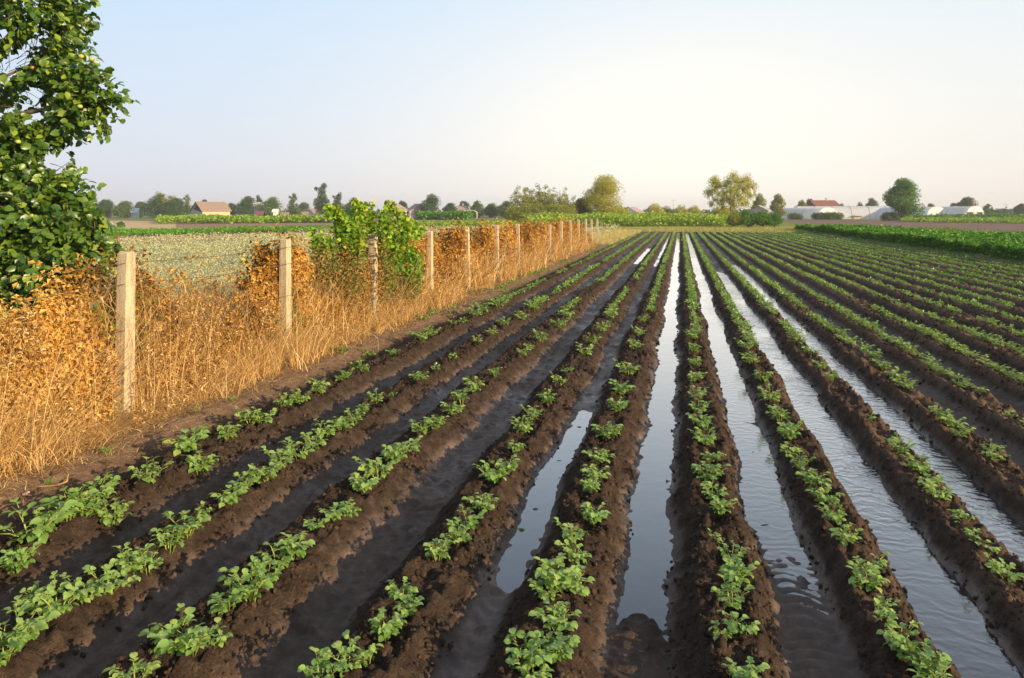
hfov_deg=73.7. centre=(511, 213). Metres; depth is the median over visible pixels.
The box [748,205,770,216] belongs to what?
village house
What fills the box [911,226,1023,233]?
grey crop
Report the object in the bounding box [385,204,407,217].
village house
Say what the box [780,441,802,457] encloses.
potato plant
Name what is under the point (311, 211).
village house
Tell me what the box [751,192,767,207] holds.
broadleaf tree
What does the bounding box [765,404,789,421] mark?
potato plant
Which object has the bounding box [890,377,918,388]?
potato plant
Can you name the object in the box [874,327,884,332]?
potato plant
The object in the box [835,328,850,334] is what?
potato plant
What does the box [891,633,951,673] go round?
potato plant
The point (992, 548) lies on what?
potato plant
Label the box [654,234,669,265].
furrow water
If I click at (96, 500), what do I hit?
potato plant
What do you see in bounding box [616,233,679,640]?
furrow water
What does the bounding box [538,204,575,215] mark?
shrub
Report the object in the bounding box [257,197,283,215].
broadleaf tree
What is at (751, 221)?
hedge bush
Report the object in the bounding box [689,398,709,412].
potato plant
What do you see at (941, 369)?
potato plant
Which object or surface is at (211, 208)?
farm house
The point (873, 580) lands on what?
potato plant
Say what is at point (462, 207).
village house
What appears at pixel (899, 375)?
potato plant
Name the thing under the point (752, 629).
potato plant
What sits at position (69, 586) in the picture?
potato plant
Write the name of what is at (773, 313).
potato plant
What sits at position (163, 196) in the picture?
broadleaf tree
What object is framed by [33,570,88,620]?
potato plant
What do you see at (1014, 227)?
bare plot
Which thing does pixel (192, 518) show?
potato plant
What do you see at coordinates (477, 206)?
broadleaf tree
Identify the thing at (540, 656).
potato plant
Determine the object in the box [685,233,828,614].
furrow water
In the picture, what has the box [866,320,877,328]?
potato plant
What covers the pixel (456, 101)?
sky
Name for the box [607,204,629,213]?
shrub
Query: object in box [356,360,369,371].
potato plant
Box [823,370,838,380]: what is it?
potato plant
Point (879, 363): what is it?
potato plant
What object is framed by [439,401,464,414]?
potato plant
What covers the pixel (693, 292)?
potato foliage
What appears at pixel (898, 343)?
potato plant
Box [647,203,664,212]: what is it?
broadleaf tree
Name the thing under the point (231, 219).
weed strip
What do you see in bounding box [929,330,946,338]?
potato plant
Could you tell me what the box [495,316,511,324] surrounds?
potato plant
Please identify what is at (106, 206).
broadleaf tree
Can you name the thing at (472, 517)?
potato plant
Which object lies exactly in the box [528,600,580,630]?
potato plant
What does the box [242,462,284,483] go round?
potato plant
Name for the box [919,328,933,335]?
potato plant
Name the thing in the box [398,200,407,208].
broadleaf tree
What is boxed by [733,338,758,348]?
potato plant
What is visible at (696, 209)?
broadleaf tree
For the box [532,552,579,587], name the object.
potato plant
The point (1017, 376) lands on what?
potato plant
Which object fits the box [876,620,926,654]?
potato plant
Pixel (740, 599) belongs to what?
potato plant
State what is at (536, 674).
potato plant
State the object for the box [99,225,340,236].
green crop
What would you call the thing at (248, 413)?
potato plant
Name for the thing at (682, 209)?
broadleaf tree
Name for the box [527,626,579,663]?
potato plant
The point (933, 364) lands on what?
potato plant
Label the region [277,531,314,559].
potato plant
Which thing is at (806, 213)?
plastic tunnel
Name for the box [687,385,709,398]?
potato plant
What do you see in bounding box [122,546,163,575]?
potato plant
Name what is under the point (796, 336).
potato plant
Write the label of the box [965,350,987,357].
potato plant
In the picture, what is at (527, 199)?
broadleaf tree
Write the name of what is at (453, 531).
potato plant
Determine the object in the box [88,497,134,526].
potato plant
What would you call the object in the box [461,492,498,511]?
potato plant
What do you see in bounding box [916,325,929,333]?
potato plant
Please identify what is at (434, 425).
potato plant
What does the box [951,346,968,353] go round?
potato plant
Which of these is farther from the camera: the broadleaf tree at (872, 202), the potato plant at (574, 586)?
the broadleaf tree at (872, 202)
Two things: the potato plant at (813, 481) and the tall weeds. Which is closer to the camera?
the potato plant at (813, 481)
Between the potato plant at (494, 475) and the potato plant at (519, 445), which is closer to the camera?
the potato plant at (494, 475)
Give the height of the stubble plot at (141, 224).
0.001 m
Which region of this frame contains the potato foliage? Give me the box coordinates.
[389,230,1023,396]
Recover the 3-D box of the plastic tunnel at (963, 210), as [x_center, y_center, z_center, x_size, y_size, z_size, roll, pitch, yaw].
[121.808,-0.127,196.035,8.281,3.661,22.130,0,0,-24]
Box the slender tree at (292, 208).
[286,193,299,214]
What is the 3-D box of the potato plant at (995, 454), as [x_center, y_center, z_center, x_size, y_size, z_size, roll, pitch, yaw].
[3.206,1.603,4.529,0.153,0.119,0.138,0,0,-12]
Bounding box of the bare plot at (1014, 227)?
[784,220,1023,233]
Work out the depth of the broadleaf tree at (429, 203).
234.69 m
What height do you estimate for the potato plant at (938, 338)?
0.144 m
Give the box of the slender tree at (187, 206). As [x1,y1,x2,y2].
[181,194,191,214]
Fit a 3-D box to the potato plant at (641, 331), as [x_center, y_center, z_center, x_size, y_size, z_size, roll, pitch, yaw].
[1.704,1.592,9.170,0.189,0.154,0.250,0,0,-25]
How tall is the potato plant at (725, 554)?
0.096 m
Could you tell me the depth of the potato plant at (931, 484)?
3.92 m
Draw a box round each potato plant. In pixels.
[0,497,77,545]
[0,538,43,574]
[0,594,61,651]
[0,617,30,666]
[13,580,57,615]
[32,501,59,524]
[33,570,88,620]
[38,484,97,522]
[59,572,113,603]
[73,492,106,516]
[75,471,120,504]
[82,557,140,594]
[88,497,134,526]
[101,652,160,677]
[109,542,154,573]
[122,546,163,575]
[126,456,173,483]
[138,603,206,658]
[149,522,197,553]
[160,424,210,455]
[162,504,210,539]
[175,626,215,656]
[180,449,220,476]
[194,617,232,648]
[195,501,211,521]
[207,568,252,614]
[208,481,249,507]
[212,421,242,439]
[218,555,279,601]
[228,464,259,492]
[234,406,264,425]
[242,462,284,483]
[251,406,276,422]
[253,556,288,584]
[255,534,301,567]
[259,445,297,472]
[273,392,294,406]
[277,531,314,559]
[278,432,315,459]
[288,388,312,403]
[297,646,347,677]
[300,428,327,448]
[303,517,326,530]
[305,378,329,393]
[311,418,342,437]
[317,629,383,677]
[318,500,352,521]
[326,416,355,430]
[333,497,361,517]
[335,373,348,380]
[341,367,353,375]
[344,408,362,424]
[349,470,381,492]
[352,402,369,413]
[352,456,395,479]
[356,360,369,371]
[356,648,377,668]
[367,388,383,403]
[368,606,406,642]
[380,438,413,462]
[385,348,400,355]
[385,576,417,605]
[393,592,423,617]
[394,435,422,452]
[407,330,430,339]
[409,371,428,380]
[409,418,434,433]
[423,325,440,335]
[423,415,448,429]
[423,537,458,560]
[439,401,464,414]
[440,517,471,544]
[451,387,473,404]
[453,504,486,528]
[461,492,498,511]
[463,376,484,391]
[468,305,481,315]
[471,335,482,341]
[472,458,508,483]
[475,302,493,313]
[486,325,497,334]
[488,295,508,306]
[488,367,502,377]
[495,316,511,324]
[495,454,523,475]
[504,627,551,671]
[507,439,525,451]
[508,415,532,433]
[513,311,528,320]
[516,656,553,677]
[517,348,529,354]
[519,404,543,420]
[523,303,540,311]
[524,343,533,349]
[527,578,562,600]
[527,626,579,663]
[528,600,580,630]
[531,328,548,342]
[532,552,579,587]
[536,388,556,402]
[541,563,594,596]
[550,319,567,328]
[550,371,567,384]
[552,517,588,545]
[554,535,591,564]
[560,309,574,320]
[560,367,573,372]
[575,342,593,354]
[579,472,599,492]
[580,464,610,478]
[580,501,610,524]
[581,447,614,463]
[585,333,601,343]
[591,421,623,438]
[596,320,612,331]
[604,307,617,318]
[607,397,629,412]
[608,378,635,395]
[612,358,639,374]
[627,338,643,349]
[630,325,645,335]
[637,314,650,321]
[685,329,697,338]
[686,412,714,428]
[687,356,701,365]
[687,371,707,381]
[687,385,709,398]
[688,342,700,352]
[689,329,702,333]
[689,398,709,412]
[689,427,716,444]
[691,461,730,480]
[700,449,725,462]
[700,476,728,498]
[708,528,722,544]
[709,496,737,516]
[709,612,738,640]
[710,574,754,609]
[716,540,749,562]
[716,610,760,634]
[719,557,759,586]
[721,656,769,677]
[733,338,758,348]
[738,351,761,362]
[739,321,756,328]
[740,332,756,341]
[746,336,759,343]
[752,370,773,381]
[756,384,780,400]
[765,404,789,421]
[769,309,779,315]
[777,419,803,440]
[779,320,793,325]
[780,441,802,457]
[787,449,815,469]
[788,325,803,333]
[791,331,804,337]
[791,334,808,343]
[795,467,831,485]
[800,342,821,354]
[805,481,844,503]
[811,359,827,368]
[813,314,821,319]
[817,501,847,523]
[819,318,834,325]
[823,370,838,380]
[829,522,862,545]
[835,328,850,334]
[841,333,857,341]
[842,338,855,344]
[845,556,889,592]
[854,338,875,351]
[855,317,867,322]
[858,552,889,569]
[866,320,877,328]
[866,322,879,329]
[866,348,882,357]
[872,358,890,369]
[872,597,898,630]
[873,594,899,611]
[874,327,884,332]
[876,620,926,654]
[882,333,896,339]
[882,436,902,447]
[884,365,909,379]
[887,336,902,342]
[887,432,915,453]
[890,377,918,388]
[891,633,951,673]
[894,339,907,345]
[899,343,918,352]
[900,452,932,473]
[906,660,952,677]
[910,352,924,356]
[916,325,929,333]
[917,473,944,486]
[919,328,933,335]
[919,358,934,365]
[923,475,954,499]
[926,359,939,368]
[927,362,944,372]
[928,402,952,418]
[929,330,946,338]
[932,332,948,341]
[936,366,951,374]
[938,413,968,427]
[942,338,959,346]
[946,369,963,379]
[947,426,975,437]
[947,509,977,522]
[951,342,966,347]
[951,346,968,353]
[951,376,967,384]
[956,379,973,389]
[960,348,972,355]
[963,326,980,333]
[964,527,981,537]
[964,531,999,553]
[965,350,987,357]
[972,385,989,393]
[977,332,996,341]
[977,439,998,453]
[980,360,998,366]
[981,445,1009,460]
[983,552,1023,582]
[985,335,1000,344]
[987,337,1012,346]
[991,363,1010,372]
[1000,368,1017,375]
[1003,324,1013,330]
[1003,410,1016,416]
[1005,342,1016,349]
[1008,372,1023,379]
[1013,344,1023,352]
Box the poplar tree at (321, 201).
[313,183,329,214]
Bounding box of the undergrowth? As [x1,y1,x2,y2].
[107,207,1014,216]
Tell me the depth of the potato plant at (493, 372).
6.84 m
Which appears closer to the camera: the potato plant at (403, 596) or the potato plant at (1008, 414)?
the potato plant at (403, 596)
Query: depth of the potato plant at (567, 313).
10.74 m
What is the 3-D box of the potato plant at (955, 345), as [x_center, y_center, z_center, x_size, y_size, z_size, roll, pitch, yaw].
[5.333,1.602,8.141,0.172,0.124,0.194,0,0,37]
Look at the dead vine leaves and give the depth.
6.22 m
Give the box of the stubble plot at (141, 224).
[70,221,237,230]
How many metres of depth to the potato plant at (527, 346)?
8.21 m
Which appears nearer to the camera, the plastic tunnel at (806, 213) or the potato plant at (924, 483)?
the potato plant at (924, 483)
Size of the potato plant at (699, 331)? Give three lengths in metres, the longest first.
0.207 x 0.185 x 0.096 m
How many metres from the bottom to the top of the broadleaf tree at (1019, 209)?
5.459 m
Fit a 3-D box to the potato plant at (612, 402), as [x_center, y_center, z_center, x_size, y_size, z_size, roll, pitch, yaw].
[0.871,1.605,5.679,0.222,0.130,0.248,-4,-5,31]
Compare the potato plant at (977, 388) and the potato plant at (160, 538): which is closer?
the potato plant at (160, 538)
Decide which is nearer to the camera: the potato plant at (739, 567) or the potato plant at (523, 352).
the potato plant at (739, 567)
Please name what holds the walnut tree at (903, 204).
on the bare plot at (1014, 227)
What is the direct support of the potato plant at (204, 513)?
on the field soil
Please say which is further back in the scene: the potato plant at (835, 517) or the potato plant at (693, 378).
the potato plant at (693, 378)
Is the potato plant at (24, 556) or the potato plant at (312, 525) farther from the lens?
the potato plant at (312, 525)
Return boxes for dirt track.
[105,226,593,243]
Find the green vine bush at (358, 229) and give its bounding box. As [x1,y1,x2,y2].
[304,199,426,324]
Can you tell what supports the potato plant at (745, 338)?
on the field soil
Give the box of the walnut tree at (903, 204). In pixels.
[882,177,925,219]
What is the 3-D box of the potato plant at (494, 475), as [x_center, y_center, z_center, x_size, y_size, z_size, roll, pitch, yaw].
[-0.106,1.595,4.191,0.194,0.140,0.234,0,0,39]
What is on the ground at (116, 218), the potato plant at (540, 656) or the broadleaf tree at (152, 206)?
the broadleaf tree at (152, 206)
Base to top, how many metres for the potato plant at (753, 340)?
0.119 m
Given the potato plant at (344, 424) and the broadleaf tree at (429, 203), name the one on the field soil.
the potato plant at (344, 424)
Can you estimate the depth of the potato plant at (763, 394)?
5.93 m
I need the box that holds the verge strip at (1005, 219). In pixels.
[899,216,1023,223]
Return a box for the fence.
[0,219,597,416]
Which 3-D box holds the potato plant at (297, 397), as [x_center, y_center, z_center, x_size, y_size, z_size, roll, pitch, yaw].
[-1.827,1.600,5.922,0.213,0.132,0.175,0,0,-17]
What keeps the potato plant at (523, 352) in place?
on the field soil
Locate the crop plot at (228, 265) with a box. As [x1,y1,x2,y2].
[24,228,612,368]
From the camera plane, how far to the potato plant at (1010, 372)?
6.90 m
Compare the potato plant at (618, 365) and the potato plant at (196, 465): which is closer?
the potato plant at (196, 465)
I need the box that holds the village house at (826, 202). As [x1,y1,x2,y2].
[806,198,840,205]
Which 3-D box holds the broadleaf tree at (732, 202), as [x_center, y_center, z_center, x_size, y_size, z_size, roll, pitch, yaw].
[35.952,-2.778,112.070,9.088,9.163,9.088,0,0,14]
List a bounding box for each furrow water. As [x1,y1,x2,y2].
[496,410,591,592]
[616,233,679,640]
[634,249,649,263]
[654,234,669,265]
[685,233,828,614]
[717,272,1022,677]
[732,265,1023,561]
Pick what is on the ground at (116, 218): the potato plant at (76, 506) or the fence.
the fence
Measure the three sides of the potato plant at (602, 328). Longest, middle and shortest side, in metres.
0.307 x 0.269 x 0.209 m
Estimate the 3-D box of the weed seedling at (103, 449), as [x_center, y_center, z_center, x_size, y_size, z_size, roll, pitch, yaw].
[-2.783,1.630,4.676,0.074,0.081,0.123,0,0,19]
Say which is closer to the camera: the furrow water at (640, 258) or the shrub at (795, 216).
the furrow water at (640, 258)
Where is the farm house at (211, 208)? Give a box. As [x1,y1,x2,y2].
[190,202,231,215]
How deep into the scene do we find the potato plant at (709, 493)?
3.95 m
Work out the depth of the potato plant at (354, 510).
3.72 m
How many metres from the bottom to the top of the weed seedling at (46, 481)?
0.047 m
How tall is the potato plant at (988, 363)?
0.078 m
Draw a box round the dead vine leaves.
[0,216,592,455]
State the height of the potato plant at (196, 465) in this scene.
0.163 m
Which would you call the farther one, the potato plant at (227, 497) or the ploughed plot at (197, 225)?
the ploughed plot at (197, 225)
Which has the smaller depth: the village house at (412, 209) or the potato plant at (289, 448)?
the potato plant at (289, 448)
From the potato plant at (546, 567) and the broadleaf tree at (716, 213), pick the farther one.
the broadleaf tree at (716, 213)
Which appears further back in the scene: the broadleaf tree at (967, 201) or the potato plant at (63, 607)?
the broadleaf tree at (967, 201)
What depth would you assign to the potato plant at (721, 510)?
3.72 m
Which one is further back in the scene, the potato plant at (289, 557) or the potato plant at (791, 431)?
the potato plant at (791, 431)
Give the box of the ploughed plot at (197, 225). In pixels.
[176,220,501,227]
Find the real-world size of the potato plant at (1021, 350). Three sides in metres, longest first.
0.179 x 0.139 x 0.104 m
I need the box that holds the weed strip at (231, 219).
[155,213,347,223]
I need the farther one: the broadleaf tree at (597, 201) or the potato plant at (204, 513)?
the broadleaf tree at (597, 201)
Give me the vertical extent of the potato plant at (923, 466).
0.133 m
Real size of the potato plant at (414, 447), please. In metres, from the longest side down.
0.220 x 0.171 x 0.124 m
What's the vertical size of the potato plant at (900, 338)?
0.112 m
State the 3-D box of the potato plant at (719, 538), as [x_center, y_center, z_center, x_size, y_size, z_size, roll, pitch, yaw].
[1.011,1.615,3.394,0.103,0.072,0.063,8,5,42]
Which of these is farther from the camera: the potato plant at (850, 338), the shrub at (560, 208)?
the shrub at (560, 208)
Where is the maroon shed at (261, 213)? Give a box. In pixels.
[254,211,264,215]
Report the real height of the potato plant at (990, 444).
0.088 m
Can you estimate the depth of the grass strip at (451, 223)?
87.14 m
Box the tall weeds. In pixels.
[521,211,740,226]
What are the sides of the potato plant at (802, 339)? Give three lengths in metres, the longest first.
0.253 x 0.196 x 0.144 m
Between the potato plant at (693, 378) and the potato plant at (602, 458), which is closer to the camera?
the potato plant at (602, 458)
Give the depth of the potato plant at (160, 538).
3.34 m
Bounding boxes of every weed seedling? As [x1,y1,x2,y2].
[43,476,54,483]
[98,447,114,456]
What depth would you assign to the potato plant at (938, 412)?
5.52 m
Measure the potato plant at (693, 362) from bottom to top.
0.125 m
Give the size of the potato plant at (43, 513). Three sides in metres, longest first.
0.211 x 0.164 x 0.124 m
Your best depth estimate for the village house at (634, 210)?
229.92 m
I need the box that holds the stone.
[22,490,29,495]
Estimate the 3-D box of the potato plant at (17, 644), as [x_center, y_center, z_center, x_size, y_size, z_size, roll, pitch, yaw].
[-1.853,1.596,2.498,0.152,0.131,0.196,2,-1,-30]
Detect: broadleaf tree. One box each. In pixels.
[98,199,115,217]
[111,201,134,217]
[135,201,145,217]
[139,195,168,217]
[154,191,182,209]
[161,198,186,215]
[227,203,236,215]
[234,196,256,215]
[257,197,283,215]
[298,202,310,211]
[332,192,344,211]
[342,197,356,215]
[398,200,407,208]
[419,193,440,211]
[442,203,456,211]
[458,201,470,210]
[469,200,483,217]
[483,203,498,217]
[496,201,510,217]
[508,186,541,219]
[526,183,554,206]
[544,187,576,212]
[573,197,591,213]
[580,173,625,212]
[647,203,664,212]
[662,205,672,212]
[673,204,688,212]
[688,205,702,213]
[703,169,758,214]
[712,206,729,215]
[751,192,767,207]
[769,193,786,214]
[797,199,808,205]
[865,197,878,205]
[954,196,978,205]
[982,204,993,214]
[994,208,1009,215]
[1012,203,1023,213]
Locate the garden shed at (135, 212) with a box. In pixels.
[129,208,140,217]
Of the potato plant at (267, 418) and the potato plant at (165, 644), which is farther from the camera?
the potato plant at (267, 418)
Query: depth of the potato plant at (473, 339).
8.66 m
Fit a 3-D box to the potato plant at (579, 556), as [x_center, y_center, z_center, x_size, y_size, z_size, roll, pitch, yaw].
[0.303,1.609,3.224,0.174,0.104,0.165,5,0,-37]
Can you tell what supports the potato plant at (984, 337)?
on the field soil
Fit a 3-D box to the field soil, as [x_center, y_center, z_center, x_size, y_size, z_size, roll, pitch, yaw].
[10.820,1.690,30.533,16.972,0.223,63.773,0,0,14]
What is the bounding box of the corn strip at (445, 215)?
[415,210,472,219]
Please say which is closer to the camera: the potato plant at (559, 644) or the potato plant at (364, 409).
the potato plant at (559, 644)
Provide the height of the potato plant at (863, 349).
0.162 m
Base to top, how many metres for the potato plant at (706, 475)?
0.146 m
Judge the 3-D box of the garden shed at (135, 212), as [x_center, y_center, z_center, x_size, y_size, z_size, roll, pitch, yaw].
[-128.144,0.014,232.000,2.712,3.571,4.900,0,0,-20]
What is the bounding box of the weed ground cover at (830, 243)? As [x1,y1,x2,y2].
[328,232,1023,367]
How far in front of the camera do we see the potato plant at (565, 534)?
3.38 m
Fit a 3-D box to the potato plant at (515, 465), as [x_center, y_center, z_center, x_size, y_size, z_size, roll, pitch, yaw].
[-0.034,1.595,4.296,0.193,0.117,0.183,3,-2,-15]
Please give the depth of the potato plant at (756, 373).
6.59 m
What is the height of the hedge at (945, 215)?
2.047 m
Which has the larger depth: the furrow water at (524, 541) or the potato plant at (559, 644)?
the furrow water at (524, 541)
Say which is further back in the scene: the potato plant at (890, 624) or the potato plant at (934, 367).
the potato plant at (934, 367)
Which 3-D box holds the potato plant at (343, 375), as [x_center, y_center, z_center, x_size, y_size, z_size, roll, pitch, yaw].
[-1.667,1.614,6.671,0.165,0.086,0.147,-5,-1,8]
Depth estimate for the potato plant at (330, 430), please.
5.05 m
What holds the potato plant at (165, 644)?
on the field soil
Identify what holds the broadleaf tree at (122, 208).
on the ground at (116, 218)
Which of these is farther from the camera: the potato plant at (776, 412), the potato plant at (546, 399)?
the potato plant at (546, 399)
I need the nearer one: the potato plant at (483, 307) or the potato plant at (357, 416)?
the potato plant at (357, 416)
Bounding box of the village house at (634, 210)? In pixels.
[625,207,644,213]
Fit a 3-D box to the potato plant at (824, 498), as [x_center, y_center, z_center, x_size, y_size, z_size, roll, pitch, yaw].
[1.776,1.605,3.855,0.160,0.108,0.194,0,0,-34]
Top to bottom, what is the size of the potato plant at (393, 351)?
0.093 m
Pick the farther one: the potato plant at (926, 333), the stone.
the potato plant at (926, 333)
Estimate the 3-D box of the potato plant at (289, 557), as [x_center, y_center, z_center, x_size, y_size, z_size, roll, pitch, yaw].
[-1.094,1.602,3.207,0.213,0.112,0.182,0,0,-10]
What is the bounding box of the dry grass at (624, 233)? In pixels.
[593,229,641,244]
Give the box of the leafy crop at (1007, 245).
[794,223,1023,260]
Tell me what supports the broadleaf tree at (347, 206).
on the ground at (116, 218)
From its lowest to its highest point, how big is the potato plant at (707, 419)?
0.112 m
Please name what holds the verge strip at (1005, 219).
on the ground at (116, 218)
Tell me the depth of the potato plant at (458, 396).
5.89 m
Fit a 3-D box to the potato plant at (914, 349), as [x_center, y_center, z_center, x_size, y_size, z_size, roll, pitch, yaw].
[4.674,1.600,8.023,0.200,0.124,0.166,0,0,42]
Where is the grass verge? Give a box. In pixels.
[599,221,811,232]
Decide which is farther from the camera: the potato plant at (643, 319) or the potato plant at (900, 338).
the potato plant at (643, 319)
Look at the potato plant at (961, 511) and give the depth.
3.62 m
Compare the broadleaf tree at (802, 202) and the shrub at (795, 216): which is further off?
the broadleaf tree at (802, 202)
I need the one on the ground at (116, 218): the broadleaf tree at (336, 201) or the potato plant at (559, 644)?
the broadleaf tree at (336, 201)
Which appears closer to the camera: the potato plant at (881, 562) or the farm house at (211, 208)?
the potato plant at (881, 562)
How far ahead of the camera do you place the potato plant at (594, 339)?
8.53 m
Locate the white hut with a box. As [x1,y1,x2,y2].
[272,209,279,215]
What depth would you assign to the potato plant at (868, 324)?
9.55 m
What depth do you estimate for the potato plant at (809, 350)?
7.89 m
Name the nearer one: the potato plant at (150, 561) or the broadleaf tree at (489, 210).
the potato plant at (150, 561)
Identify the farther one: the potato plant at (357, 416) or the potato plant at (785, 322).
the potato plant at (785, 322)
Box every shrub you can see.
[504,203,548,220]
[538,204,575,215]
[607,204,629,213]
[786,212,803,219]
[811,212,828,219]
[824,211,843,219]
[880,211,900,220]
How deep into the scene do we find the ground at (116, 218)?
183.59 m
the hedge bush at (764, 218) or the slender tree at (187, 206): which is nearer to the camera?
the hedge bush at (764, 218)
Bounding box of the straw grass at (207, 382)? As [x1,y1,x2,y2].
[0,221,602,518]
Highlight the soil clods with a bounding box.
[0,281,1023,677]
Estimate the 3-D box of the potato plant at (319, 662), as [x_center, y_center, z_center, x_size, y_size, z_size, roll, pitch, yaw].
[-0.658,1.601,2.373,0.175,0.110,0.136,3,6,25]
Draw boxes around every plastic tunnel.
[768,207,836,218]
[794,206,889,218]
[876,207,943,218]
[934,206,984,214]
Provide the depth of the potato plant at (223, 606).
2.82 m
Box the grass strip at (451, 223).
[373,219,631,226]
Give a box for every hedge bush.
[726,211,742,226]
[738,209,757,227]
[755,210,773,226]
[769,212,783,226]
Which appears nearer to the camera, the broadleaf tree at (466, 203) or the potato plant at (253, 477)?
the potato plant at (253, 477)
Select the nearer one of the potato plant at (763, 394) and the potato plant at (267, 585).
the potato plant at (267, 585)
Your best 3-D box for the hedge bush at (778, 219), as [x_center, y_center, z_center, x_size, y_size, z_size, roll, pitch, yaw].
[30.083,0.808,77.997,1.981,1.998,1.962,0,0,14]
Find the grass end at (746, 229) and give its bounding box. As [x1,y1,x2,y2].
[601,225,814,232]
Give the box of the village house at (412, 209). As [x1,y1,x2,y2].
[407,204,423,217]
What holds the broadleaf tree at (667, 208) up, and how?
on the ground at (116, 218)
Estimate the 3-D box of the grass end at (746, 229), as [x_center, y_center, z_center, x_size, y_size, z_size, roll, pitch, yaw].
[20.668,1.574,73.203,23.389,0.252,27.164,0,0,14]
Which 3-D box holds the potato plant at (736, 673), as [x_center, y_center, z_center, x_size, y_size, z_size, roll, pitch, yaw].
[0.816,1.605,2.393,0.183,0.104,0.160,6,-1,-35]
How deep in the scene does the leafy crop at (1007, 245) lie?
33.81 m
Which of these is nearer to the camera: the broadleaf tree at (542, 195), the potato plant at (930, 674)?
the potato plant at (930, 674)
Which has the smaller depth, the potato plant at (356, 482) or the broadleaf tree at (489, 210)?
the potato plant at (356, 482)
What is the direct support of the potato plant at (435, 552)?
on the field soil
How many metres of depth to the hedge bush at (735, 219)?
77.57 m
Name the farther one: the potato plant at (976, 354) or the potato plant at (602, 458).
the potato plant at (976, 354)
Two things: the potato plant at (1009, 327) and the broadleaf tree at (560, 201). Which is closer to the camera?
the potato plant at (1009, 327)
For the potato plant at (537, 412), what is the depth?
5.42 m
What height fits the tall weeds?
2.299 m
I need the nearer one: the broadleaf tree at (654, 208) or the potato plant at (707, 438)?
the potato plant at (707, 438)
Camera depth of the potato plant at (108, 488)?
3.92 m
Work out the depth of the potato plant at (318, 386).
6.22 m
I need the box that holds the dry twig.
[29,466,68,487]
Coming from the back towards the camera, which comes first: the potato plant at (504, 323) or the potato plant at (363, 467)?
the potato plant at (504, 323)
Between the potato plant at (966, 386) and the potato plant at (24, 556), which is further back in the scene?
the potato plant at (966, 386)
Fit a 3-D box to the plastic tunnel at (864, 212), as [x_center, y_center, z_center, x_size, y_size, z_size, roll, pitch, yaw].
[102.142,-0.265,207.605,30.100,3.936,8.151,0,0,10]
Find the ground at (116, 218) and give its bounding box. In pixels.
[106,214,995,243]
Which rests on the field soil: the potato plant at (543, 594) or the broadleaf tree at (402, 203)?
the potato plant at (543, 594)
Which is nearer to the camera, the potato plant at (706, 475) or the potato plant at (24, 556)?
the potato plant at (24, 556)
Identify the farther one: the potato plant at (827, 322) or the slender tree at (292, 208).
the slender tree at (292, 208)
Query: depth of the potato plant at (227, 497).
3.84 m
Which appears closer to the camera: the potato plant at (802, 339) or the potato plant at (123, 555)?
the potato plant at (123, 555)
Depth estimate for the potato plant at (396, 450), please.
4.47 m
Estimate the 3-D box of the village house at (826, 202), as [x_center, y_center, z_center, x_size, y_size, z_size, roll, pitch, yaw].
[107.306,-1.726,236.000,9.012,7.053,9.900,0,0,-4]
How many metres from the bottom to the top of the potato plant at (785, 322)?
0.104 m
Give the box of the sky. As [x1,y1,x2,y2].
[0,0,1023,213]
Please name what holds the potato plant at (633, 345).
on the field soil
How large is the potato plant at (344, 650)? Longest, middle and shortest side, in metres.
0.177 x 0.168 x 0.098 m
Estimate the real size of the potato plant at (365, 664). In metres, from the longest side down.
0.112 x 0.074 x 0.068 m
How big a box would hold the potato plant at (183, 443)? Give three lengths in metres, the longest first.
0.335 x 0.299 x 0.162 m
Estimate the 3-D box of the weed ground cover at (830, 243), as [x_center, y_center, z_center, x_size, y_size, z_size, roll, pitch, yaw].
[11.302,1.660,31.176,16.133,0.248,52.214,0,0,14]
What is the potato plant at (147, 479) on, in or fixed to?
on the field soil
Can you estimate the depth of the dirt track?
49.73 m
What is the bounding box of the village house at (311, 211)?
[306,208,320,214]
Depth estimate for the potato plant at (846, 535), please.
3.39 m
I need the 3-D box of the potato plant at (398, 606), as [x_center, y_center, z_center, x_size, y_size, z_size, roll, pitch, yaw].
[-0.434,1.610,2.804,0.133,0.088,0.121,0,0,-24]
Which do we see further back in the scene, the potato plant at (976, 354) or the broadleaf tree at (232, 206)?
the broadleaf tree at (232, 206)
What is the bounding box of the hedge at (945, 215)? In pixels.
[907,213,1023,217]
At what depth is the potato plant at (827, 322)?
9.81 m
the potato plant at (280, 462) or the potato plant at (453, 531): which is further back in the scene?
the potato plant at (280, 462)
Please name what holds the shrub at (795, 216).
on the ground at (116, 218)
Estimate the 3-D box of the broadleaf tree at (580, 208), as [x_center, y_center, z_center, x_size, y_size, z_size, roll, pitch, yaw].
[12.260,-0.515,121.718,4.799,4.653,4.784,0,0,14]
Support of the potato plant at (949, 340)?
on the field soil
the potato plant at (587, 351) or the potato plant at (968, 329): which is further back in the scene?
the potato plant at (968, 329)
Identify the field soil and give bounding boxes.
[0,232,1023,677]
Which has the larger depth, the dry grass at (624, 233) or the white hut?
the white hut
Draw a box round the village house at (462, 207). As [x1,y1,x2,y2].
[455,204,467,210]
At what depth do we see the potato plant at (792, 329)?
9.24 m
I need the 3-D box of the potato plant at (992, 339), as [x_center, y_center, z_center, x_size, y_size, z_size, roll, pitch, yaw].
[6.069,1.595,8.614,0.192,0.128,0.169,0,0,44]
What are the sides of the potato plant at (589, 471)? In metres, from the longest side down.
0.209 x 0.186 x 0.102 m
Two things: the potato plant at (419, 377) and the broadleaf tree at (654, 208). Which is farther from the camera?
the broadleaf tree at (654, 208)
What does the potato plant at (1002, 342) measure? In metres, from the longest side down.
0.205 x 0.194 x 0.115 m
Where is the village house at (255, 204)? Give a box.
[252,202,263,215]
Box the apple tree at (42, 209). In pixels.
[0,0,140,330]
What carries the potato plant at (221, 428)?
on the field soil
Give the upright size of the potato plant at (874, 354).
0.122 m

